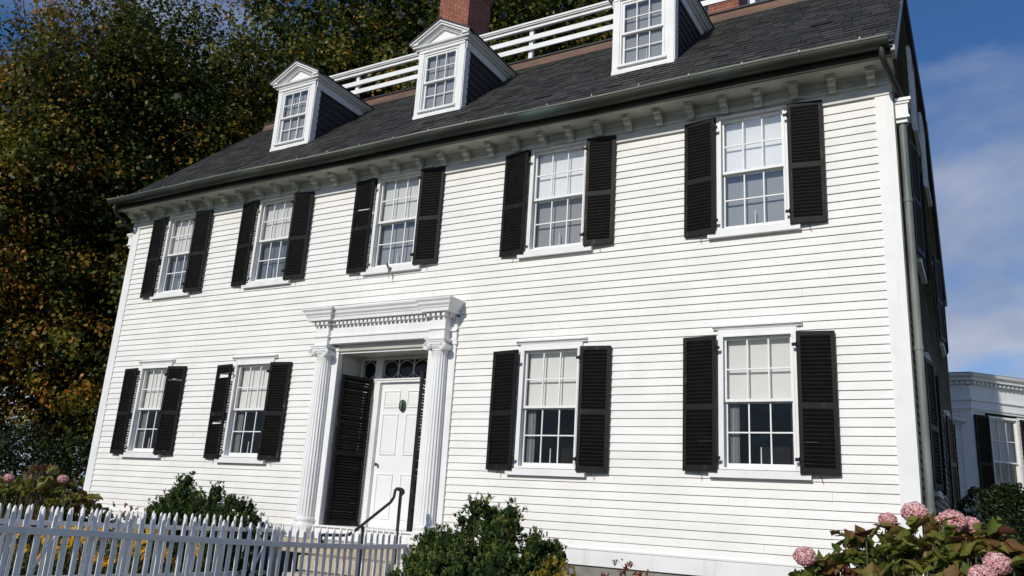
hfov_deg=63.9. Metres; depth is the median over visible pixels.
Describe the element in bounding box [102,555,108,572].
yellow flower
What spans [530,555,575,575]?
golden conifer
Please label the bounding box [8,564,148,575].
garden soil
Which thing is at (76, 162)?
maple tree
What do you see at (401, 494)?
handrail
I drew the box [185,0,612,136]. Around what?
maple tree
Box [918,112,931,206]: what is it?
window
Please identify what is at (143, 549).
yellow flower
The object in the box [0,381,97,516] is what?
laurel shrubs
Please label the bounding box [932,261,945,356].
window
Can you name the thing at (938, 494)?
window
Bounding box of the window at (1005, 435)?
[987,415,1023,492]
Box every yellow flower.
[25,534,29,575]
[63,526,76,573]
[67,537,72,554]
[74,527,90,573]
[80,537,84,561]
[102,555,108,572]
[114,553,118,569]
[129,546,145,573]
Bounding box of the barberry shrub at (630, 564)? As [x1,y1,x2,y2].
[601,559,648,575]
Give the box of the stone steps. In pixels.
[282,537,415,575]
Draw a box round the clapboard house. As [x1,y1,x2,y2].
[78,0,961,575]
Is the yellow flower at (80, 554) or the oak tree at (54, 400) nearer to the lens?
the yellow flower at (80, 554)
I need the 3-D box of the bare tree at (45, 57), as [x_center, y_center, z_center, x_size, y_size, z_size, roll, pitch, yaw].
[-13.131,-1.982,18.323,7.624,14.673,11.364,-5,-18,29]
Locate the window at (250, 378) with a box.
[214,354,278,463]
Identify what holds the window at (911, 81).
in the clapboard house
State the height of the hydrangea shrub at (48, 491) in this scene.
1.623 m
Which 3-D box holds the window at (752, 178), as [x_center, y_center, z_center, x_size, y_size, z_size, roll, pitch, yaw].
[3.349,-1.423,11.086,1.170,1.758,0.925,-5,-18,29]
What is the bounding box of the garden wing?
[949,372,1023,558]
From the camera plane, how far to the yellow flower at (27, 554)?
9.61 m
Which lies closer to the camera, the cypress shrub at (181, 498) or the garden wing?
the cypress shrub at (181, 498)
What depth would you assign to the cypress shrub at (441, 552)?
9.04 m
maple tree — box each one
[0,0,285,489]
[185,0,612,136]
[495,0,749,61]
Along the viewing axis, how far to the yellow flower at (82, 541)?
10.27 m
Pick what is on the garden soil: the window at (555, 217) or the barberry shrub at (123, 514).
the barberry shrub at (123, 514)
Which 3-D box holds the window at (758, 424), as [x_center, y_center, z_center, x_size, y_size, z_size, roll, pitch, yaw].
[3.180,1.452,10.280,1.190,1.888,0.925,-5,-18,29]
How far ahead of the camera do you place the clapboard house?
11.94 m
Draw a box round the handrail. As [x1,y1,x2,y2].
[320,487,404,575]
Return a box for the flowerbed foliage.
[0,526,223,575]
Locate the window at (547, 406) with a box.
[505,337,587,476]
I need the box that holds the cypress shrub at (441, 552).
[385,491,567,575]
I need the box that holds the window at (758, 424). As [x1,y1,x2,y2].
[708,321,811,479]
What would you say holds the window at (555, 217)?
in the clapboard house
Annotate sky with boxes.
[0,0,1023,512]
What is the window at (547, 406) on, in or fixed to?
in the clapboard house
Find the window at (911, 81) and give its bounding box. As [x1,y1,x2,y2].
[906,46,922,155]
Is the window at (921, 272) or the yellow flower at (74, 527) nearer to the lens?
the yellow flower at (74, 527)
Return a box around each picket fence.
[0,503,412,575]
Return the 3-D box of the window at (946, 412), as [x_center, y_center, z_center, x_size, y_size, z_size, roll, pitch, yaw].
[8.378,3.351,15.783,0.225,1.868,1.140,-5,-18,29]
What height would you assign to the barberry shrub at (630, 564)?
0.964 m
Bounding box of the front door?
[368,382,424,529]
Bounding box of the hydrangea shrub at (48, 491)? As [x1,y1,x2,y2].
[0,464,113,573]
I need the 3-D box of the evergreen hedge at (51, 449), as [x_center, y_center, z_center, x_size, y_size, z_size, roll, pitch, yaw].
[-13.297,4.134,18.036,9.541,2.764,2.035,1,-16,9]
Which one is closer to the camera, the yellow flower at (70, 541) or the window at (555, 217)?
the yellow flower at (70, 541)
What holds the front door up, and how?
in the clapboard house
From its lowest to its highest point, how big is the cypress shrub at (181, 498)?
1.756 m
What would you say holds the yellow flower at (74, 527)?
on the garden soil
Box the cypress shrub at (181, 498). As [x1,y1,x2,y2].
[139,471,264,575]
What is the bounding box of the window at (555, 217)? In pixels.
[517,140,592,258]
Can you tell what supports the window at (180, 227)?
in the clapboard house
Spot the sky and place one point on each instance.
(970, 53)
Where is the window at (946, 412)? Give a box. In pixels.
[943,410,956,510]
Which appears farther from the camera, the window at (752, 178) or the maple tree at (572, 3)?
the maple tree at (572, 3)
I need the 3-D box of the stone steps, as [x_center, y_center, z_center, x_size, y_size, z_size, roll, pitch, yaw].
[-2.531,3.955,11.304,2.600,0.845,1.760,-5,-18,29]
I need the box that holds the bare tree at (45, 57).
[0,0,151,204]
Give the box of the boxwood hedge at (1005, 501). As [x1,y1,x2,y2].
[955,482,1023,567]
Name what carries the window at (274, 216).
in the clapboard house
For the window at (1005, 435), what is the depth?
19.56 m
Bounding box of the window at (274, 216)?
[241,194,293,288]
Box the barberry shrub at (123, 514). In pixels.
[98,501,140,571]
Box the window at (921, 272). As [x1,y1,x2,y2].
[916,253,926,283]
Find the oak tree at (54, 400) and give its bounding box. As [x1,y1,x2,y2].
[0,106,266,477]
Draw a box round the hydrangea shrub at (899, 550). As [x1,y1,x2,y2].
[788,501,1023,575]
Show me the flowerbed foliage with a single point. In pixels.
(140, 563)
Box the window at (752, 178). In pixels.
[707,104,800,239]
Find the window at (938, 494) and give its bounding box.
[924,352,943,499]
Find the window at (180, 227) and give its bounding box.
[149,211,199,299]
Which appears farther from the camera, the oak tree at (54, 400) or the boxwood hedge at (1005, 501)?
the oak tree at (54, 400)
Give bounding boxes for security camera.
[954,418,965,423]
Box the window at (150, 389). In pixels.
[119,359,176,457]
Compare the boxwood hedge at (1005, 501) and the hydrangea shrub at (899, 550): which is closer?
the hydrangea shrub at (899, 550)
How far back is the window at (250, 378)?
14.37 m
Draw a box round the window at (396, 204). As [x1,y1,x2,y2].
[360,170,421,275]
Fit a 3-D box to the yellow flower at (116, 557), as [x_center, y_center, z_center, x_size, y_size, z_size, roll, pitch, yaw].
[-5.278,3.987,10.988,0.172,0.861,0.092,-17,-13,33]
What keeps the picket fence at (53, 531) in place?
on the ground
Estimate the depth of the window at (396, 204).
13.76 m
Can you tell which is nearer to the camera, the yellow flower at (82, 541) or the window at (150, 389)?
the yellow flower at (82, 541)
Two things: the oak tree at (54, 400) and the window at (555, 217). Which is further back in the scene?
the oak tree at (54, 400)
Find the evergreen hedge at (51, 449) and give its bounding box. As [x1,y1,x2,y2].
[0,417,91,518]

